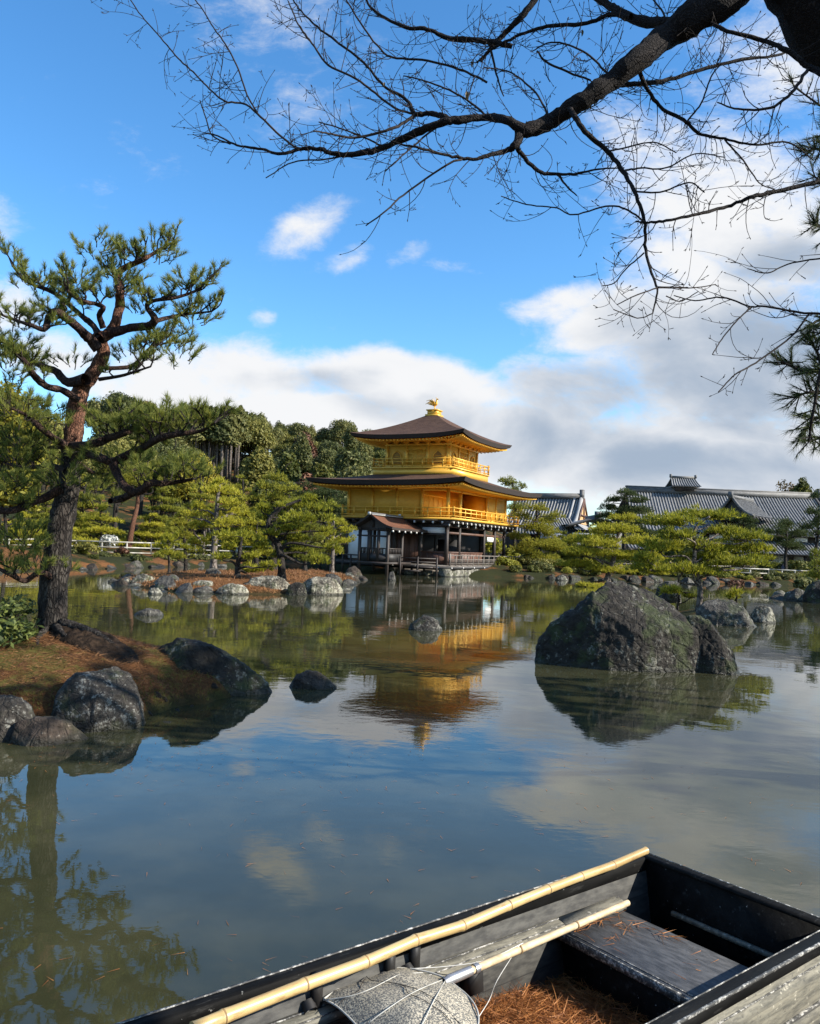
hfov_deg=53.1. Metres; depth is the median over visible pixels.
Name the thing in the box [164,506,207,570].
garden pine
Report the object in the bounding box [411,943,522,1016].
string
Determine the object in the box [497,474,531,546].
garden pine
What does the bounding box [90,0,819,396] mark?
cherry tree
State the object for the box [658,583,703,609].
garden pine
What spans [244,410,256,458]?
hill tree
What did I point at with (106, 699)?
rock
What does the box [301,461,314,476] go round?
hill tree
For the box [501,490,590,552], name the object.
gabled hall
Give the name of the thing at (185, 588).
shore stone
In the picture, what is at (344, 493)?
hill tree
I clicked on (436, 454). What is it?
bell window
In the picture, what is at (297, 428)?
hill tree
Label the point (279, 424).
hill tree
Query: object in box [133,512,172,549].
garden pine
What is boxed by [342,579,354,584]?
shore stone
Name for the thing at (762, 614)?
rock
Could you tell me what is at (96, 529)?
garden pine
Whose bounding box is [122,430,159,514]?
hill tree
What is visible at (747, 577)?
shrub
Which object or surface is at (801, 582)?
garden bush
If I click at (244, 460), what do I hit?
hill tree
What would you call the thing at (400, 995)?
scoop net
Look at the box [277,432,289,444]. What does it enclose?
hill tree
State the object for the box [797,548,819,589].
garden pine
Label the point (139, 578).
rock
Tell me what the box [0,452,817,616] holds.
ground
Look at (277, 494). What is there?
garden pine
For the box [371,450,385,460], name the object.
hill tree
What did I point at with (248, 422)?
hill tree
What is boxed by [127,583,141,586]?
shore stone
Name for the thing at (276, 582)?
rock
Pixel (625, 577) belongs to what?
shore stone
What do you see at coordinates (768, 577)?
shrub
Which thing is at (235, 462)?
cedar tree
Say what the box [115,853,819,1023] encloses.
work boat
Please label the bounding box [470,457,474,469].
bell window
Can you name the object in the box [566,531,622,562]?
garden pine
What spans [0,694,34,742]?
rock
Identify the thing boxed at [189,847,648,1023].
bamboo pole
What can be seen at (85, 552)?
shrub
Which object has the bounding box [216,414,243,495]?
cedar tree
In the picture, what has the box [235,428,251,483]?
cedar tree
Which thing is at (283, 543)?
shrub
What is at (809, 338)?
bank pine
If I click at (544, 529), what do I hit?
garden pine
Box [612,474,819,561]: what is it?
temple hall
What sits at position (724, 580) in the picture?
shore stone
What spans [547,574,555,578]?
shore stone
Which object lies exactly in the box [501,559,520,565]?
shrub
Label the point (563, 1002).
pine needles
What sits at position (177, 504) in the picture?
hill tree
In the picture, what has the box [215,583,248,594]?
rock
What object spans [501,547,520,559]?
shrub
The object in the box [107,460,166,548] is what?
garden pine
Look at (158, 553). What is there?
shrub
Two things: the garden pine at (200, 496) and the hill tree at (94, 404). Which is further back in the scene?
the hill tree at (94, 404)
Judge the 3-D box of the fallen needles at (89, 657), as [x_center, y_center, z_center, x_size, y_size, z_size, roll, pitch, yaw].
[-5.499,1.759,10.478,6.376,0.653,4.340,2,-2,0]
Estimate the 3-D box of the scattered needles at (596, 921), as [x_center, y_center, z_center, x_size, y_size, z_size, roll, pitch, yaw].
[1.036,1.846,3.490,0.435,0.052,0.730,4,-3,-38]
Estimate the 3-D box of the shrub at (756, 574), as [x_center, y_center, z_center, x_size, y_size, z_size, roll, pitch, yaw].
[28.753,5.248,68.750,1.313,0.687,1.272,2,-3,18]
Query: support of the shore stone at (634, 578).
on the ground at (125, 510)
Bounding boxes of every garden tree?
[0,379,58,543]
[0,414,94,525]
[0,468,41,547]
[80,432,161,527]
[133,434,191,522]
[155,453,218,531]
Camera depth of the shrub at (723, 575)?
66.79 m
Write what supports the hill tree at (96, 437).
on the ground at (125, 510)
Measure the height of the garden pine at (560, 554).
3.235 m
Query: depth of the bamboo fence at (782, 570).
68.81 m
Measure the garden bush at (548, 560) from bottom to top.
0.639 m
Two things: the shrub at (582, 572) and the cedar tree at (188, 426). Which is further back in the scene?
the cedar tree at (188, 426)
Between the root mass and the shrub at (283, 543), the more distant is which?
the shrub at (283, 543)
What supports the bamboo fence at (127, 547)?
on the ground at (125, 510)
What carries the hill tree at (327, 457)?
on the ground at (125, 510)
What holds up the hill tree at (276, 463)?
on the ground at (125, 510)
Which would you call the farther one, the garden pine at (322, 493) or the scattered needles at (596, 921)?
the garden pine at (322, 493)
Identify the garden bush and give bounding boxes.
[72,541,101,552]
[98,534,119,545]
[113,547,129,554]
[130,553,145,561]
[485,537,506,555]
[529,558,557,564]
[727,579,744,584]
[792,576,816,589]
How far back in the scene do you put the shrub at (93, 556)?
49.06 m
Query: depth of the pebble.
9.47 m
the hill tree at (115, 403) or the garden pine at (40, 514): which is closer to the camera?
the garden pine at (40, 514)
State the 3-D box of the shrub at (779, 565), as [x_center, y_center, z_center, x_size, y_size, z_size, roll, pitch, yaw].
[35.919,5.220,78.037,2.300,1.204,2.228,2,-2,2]
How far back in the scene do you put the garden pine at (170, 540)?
35.67 m
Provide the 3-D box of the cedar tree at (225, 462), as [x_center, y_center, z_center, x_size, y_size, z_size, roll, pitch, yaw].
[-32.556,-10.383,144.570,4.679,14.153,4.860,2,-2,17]
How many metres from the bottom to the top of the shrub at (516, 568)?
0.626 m
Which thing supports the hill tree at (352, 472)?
on the ground at (125, 510)
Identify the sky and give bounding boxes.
[0,0,819,527]
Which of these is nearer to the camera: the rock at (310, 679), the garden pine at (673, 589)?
the rock at (310, 679)
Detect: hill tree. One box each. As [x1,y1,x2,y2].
[85,396,105,436]
[87,420,124,488]
[96,390,136,423]
[119,480,176,513]
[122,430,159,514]
[152,494,186,516]
[172,431,195,451]
[182,448,202,457]
[199,441,219,453]
[228,444,255,461]
[233,418,253,466]
[233,486,252,526]
[237,457,247,480]
[238,445,275,525]
[241,417,276,451]
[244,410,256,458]
[248,474,307,516]
[254,414,275,449]
[254,457,280,485]
[263,425,284,450]
[268,442,291,458]
[271,450,301,482]
[273,444,292,461]
[274,420,283,428]
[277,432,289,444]
[282,435,296,444]
[285,488,332,533]
[287,422,315,438]
[289,432,312,472]
[291,431,317,458]
[295,473,318,491]
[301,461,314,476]
[309,424,316,432]
[309,462,336,536]
[312,447,338,468]
[313,427,341,443]
[313,439,342,456]
[313,440,320,457]
[320,487,347,514]
[324,419,356,445]
[330,464,372,477]
[332,446,365,476]
[341,424,360,450]
[357,442,373,461]
[360,451,372,473]
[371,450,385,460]
[776,479,794,491]
[790,477,813,492]
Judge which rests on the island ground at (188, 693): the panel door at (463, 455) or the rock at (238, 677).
the rock at (238, 677)
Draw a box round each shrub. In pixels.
[0,590,37,625]
[0,615,43,647]
[71,547,80,553]
[79,549,90,554]
[88,554,98,558]
[95,525,126,545]
[99,552,111,556]
[152,550,164,557]
[179,534,211,549]
[196,554,209,559]
[205,538,231,552]
[232,540,270,558]
[282,541,303,554]
[308,540,323,547]
[492,556,512,565]
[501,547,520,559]
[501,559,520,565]
[508,565,521,571]
[517,556,530,564]
[527,560,548,570]
[527,565,541,572]
[537,562,554,572]
[561,567,572,572]
[578,568,591,574]
[671,557,699,563]
[682,573,694,577]
[712,572,730,578]
[723,567,744,575]
[724,586,744,602]
[737,564,758,570]
[743,575,755,579]
[745,571,760,577]
[756,567,776,575]
[758,561,775,568]
[763,574,775,580]
[771,562,789,570]
[775,561,796,570]
[775,572,788,577]
[780,573,795,579]
[787,560,810,571]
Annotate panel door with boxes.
[407,448,426,464]
[460,451,468,469]
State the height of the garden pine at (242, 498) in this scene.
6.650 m
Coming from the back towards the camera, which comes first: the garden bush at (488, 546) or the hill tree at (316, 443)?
the hill tree at (316, 443)
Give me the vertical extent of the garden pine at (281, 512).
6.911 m
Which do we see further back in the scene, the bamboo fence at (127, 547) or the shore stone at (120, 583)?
the bamboo fence at (127, 547)
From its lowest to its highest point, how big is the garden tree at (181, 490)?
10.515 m
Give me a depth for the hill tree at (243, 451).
162.96 m
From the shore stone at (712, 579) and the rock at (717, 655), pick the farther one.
the shore stone at (712, 579)
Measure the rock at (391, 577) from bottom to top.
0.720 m
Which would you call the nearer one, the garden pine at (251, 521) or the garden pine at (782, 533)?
the garden pine at (251, 521)
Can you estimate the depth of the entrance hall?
85.83 m
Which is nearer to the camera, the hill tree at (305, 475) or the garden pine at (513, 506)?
the garden pine at (513, 506)
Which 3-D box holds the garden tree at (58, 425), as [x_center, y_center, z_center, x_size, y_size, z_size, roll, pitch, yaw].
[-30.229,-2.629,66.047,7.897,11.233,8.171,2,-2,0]
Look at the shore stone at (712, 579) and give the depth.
64.93 m
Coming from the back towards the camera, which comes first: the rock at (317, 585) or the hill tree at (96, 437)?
the hill tree at (96, 437)
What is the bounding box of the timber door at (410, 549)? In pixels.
[390,533,418,563]
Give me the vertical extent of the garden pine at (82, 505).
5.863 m
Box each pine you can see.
[0,218,242,651]
[1,511,44,546]
[13,492,76,539]
[48,474,111,537]
[72,505,126,546]
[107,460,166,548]
[133,480,188,542]
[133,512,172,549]
[151,529,190,572]
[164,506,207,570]
[177,473,220,537]
[181,476,248,568]
[207,474,265,544]
[210,527,280,578]
[238,507,277,566]
[246,468,302,569]
[253,492,342,579]
[270,481,313,544]
[287,521,326,570]
[292,478,346,542]
[311,513,357,572]
[323,490,346,544]
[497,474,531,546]
[506,500,567,559]
[541,530,580,560]
[553,511,676,581]
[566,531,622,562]
[590,487,664,550]
[623,503,778,610]
[655,538,700,562]
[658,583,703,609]
[697,539,736,567]
[725,512,774,553]
[758,63,819,464]
[758,516,813,571]
[795,490,819,571]
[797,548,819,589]
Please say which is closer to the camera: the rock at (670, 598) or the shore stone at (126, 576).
the rock at (670, 598)
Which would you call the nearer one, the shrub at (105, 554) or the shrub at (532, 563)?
the shrub at (105, 554)
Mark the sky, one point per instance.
(483, 314)
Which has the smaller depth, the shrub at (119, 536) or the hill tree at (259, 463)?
the shrub at (119, 536)
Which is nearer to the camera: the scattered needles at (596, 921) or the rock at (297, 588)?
the scattered needles at (596, 921)
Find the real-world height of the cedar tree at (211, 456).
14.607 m
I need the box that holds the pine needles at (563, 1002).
[472,972,649,1023]
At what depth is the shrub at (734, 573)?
68.06 m
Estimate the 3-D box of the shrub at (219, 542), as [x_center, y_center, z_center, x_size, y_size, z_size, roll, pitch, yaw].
[-15.312,2.600,64.417,2.802,1.467,2.714,3,-3,-25]
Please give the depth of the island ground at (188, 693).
9.62 m
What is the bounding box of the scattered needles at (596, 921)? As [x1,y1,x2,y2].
[574,909,718,979]
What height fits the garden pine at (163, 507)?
6.038 m
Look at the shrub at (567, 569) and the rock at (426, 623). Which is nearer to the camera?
the rock at (426, 623)
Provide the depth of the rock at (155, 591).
28.17 m
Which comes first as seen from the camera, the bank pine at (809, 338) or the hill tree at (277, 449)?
the bank pine at (809, 338)
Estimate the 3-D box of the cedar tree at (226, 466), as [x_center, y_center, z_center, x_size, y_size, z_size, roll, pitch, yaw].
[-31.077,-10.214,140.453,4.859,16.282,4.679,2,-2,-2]
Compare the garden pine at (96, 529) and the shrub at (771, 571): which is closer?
the garden pine at (96, 529)
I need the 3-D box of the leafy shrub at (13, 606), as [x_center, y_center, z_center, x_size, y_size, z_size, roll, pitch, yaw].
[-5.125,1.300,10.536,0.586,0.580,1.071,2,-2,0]
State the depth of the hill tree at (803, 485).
129.81 m
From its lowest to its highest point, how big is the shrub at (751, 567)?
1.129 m
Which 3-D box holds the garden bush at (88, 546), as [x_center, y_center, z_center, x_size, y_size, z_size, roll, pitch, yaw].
[-19.771,2.128,49.967,1.817,0.784,1.373,2,-2,17]
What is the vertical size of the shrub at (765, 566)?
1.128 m
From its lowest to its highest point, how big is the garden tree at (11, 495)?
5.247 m
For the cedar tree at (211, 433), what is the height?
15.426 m
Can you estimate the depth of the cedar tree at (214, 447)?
145.61 m
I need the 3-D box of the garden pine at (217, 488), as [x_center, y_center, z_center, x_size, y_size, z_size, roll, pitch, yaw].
[-9.005,0.500,38.094,3.178,4.692,2.609,2,-2,0]
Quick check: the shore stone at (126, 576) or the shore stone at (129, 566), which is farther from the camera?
the shore stone at (129, 566)
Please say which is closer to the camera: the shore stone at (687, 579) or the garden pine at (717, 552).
the shore stone at (687, 579)
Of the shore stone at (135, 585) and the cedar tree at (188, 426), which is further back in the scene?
the cedar tree at (188, 426)
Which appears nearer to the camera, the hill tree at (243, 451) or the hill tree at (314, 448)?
the hill tree at (314, 448)
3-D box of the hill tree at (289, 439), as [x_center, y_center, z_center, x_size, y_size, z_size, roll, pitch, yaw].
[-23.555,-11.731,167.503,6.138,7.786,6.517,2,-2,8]
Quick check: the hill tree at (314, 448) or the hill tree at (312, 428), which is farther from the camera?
the hill tree at (312, 428)
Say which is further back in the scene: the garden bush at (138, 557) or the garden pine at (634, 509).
the garden pine at (634, 509)
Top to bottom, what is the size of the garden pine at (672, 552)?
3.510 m
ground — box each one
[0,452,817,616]
[0,633,231,716]
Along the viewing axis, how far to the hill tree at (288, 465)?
109.48 m
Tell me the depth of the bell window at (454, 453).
62.67 m
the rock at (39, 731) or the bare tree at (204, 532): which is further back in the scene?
the bare tree at (204, 532)
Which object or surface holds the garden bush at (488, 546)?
on the ground at (125, 510)
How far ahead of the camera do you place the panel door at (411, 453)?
63.02 m
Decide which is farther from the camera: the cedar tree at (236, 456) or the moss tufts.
the cedar tree at (236, 456)
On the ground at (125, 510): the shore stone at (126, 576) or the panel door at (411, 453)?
the shore stone at (126, 576)
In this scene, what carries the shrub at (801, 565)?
on the ground at (125, 510)
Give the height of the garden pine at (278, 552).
3.838 m
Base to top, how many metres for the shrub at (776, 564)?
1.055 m
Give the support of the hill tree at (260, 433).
on the ground at (125, 510)
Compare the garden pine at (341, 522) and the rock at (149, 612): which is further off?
the garden pine at (341, 522)
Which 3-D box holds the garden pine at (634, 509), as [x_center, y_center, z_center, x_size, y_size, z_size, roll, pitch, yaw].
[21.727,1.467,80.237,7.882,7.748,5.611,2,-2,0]
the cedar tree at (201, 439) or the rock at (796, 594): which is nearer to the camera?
the rock at (796, 594)
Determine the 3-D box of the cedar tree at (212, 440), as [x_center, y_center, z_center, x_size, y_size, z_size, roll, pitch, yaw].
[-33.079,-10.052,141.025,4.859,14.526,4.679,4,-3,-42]
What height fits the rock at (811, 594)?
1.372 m
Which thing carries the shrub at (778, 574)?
on the ground at (125, 510)
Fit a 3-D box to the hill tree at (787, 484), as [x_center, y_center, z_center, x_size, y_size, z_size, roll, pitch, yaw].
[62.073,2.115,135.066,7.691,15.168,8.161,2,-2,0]
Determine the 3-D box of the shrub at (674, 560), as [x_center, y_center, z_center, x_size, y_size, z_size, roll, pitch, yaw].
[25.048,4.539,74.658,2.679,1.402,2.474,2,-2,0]
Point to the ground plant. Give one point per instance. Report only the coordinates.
(586, 584)
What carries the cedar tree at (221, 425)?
on the ground at (125, 510)
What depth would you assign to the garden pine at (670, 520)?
27.28 m
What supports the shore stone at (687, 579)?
on the ground at (125, 510)
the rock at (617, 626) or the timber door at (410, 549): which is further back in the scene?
the timber door at (410, 549)
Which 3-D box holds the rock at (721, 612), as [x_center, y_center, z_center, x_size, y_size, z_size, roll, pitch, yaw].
[9.626,3.146,25.084,1.846,0.956,1.224,1,-3,21]
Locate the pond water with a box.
[0,567,819,1023]
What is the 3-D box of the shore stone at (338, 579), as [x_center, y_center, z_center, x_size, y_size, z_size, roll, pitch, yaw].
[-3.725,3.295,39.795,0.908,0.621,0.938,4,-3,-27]
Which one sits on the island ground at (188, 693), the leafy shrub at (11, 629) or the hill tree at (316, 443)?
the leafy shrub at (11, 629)
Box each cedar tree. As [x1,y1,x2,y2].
[179,407,195,445]
[183,422,208,452]
[186,432,207,452]
[197,430,208,455]
[202,405,217,463]
[206,412,226,470]
[209,412,232,477]
[210,409,216,463]
[212,406,219,473]
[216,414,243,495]
[218,406,240,486]
[222,442,233,486]
[233,407,249,481]
[234,405,253,482]
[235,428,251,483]
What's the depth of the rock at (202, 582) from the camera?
30.65 m
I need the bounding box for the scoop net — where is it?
[323,899,630,1023]
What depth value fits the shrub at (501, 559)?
64.23 m
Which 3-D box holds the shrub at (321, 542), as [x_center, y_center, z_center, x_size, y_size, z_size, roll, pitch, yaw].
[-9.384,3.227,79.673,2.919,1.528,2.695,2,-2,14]
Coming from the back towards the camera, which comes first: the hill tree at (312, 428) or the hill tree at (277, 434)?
the hill tree at (312, 428)
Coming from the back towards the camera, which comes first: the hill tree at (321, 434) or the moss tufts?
the hill tree at (321, 434)
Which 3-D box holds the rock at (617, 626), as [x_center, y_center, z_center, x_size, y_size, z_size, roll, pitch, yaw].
[3.778,2.119,14.879,2.937,1.726,1.617,2,-2,14]
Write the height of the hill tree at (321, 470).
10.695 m
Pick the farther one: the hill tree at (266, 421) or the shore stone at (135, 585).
the hill tree at (266, 421)
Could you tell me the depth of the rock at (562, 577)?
58.29 m
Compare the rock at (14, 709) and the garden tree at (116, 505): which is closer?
the rock at (14, 709)
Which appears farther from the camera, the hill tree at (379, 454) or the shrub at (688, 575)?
the hill tree at (379, 454)
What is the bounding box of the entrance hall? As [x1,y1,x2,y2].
[547,511,621,549]
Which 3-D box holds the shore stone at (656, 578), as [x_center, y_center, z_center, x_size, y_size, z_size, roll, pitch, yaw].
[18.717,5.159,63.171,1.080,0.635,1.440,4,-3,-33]
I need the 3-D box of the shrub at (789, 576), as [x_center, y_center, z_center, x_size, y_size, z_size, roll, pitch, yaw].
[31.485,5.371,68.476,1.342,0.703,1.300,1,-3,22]
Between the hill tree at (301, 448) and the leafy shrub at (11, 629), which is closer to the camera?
the leafy shrub at (11, 629)
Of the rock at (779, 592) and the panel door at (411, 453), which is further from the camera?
the panel door at (411, 453)
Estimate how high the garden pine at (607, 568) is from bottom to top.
4.750 m
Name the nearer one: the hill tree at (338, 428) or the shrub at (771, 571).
the shrub at (771, 571)
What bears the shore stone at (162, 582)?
on the ground at (125, 510)
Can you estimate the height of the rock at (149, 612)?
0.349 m
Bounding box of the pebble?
[154,691,161,697]
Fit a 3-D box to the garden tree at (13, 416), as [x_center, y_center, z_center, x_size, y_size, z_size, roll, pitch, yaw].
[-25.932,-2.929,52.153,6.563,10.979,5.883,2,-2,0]
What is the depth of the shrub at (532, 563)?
64.64 m
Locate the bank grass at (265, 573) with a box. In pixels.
[117,568,356,592]
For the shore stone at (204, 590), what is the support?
on the ground at (125, 510)
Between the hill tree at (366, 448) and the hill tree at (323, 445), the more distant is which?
the hill tree at (323, 445)
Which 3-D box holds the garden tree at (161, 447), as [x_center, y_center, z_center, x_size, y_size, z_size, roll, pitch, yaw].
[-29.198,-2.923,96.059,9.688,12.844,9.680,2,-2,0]
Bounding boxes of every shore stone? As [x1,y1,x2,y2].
[86,563,97,569]
[111,580,128,585]
[118,574,134,579]
[124,564,136,567]
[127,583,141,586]
[130,560,143,567]
[155,576,175,589]
[172,561,183,566]
[176,583,192,592]
[193,586,213,593]
[325,573,342,584]
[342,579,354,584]
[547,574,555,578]
[568,575,580,579]
[621,575,628,579]
[628,575,640,581]
[642,576,653,581]
[649,575,662,581]
[681,577,693,582]
[706,576,719,583]
[718,578,729,582]
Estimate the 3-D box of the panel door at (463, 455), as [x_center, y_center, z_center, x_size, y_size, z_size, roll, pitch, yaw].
[4.198,-4.018,64.165,0.066,1.310,1.670,1,-3,28]
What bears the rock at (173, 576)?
on the ground at (125, 510)
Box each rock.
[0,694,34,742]
[9,716,88,746]
[50,666,145,732]
[130,573,154,583]
[134,608,163,615]
[147,588,162,594]
[152,574,178,584]
[159,637,271,695]
[192,580,212,585]
[205,567,220,573]
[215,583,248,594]
[245,575,289,589]
[286,582,306,594]
[289,670,336,689]
[304,576,343,594]
[346,566,362,575]
[388,571,395,580]
[409,615,442,630]
[534,581,700,672]
[555,575,567,580]
[655,583,680,602]
[686,615,739,674]
[695,599,755,626]
[750,605,775,622]
[772,590,784,595]
[781,588,804,600]
[802,580,819,602]
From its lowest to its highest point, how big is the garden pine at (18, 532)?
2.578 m
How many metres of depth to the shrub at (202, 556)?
59.08 m
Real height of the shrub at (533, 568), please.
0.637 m
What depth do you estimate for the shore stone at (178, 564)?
54.36 m
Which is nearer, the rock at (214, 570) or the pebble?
the pebble
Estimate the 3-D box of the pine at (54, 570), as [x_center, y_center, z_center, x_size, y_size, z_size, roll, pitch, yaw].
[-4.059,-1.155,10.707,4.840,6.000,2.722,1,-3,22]
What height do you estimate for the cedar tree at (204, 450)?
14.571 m
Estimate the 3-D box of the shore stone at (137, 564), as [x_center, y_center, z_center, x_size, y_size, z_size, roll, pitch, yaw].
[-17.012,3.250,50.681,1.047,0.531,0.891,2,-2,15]
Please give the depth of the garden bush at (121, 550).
53.70 m
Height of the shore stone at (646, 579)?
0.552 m
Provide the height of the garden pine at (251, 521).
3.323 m
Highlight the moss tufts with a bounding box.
[1,669,222,709]
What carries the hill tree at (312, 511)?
on the ground at (125, 510)
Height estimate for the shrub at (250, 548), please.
1.799 m
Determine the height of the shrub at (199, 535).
1.473 m
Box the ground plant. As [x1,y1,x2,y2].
[575,580,603,587]
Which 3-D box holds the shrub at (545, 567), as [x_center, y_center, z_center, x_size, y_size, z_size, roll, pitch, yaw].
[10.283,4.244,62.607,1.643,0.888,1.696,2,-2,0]
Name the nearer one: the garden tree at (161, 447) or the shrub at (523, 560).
the shrub at (523, 560)
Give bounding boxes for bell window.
[391,451,401,463]
[433,450,442,463]
[451,451,456,464]
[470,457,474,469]
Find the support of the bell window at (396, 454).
in the golden pavilion
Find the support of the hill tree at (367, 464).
on the ground at (125, 510)
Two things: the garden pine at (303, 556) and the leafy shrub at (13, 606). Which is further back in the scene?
the garden pine at (303, 556)
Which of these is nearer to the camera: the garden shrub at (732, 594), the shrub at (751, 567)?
the garden shrub at (732, 594)
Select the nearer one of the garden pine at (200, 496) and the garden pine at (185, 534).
the garden pine at (185, 534)
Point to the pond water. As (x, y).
(176, 841)
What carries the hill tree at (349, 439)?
on the ground at (125, 510)
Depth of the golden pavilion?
61.16 m
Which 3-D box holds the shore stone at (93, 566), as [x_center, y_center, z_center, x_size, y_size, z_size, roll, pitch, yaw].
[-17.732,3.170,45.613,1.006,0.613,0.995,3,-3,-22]
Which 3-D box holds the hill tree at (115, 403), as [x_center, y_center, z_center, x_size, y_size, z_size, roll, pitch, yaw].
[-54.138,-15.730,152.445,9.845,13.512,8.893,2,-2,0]
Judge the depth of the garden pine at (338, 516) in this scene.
85.63 m
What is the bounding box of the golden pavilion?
[306,398,542,576]
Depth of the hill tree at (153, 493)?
97.47 m
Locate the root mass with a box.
[48,626,138,662]
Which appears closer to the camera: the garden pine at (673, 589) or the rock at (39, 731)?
the rock at (39, 731)
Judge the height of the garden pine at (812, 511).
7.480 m
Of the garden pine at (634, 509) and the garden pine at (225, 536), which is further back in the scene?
the garden pine at (634, 509)
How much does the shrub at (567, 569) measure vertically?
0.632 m
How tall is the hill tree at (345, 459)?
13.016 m
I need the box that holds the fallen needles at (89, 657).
[0,625,220,709]
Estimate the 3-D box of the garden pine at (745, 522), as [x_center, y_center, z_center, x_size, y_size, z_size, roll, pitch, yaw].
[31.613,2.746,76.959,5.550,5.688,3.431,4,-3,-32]
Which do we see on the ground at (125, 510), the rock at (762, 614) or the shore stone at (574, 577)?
the shore stone at (574, 577)
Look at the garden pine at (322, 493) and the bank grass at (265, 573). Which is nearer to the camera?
the bank grass at (265, 573)
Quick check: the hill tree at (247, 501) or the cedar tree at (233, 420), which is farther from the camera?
the cedar tree at (233, 420)
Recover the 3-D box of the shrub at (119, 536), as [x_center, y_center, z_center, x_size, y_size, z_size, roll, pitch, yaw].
[-23.567,1.888,64.623,2.682,1.768,3.908,3,-2,-10]
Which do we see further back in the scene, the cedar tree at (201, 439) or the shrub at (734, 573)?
the cedar tree at (201, 439)
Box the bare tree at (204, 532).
[186,516,212,554]
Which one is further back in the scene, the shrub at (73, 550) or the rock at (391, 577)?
the shrub at (73, 550)
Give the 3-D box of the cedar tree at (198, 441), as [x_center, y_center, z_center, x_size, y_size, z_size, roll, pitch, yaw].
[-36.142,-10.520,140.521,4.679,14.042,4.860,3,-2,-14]
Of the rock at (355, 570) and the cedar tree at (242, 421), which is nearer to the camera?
the rock at (355, 570)
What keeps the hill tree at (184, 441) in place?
on the ground at (125, 510)
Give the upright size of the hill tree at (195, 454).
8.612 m
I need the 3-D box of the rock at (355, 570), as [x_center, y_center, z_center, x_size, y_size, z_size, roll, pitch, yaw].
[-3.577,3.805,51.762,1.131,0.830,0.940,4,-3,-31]
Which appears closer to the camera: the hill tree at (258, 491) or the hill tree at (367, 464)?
the hill tree at (258, 491)
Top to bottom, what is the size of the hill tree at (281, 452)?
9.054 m
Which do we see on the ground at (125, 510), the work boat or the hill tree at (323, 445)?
the hill tree at (323, 445)
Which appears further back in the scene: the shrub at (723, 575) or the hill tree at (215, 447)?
the hill tree at (215, 447)
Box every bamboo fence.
[8,538,270,557]
[731,567,805,576]

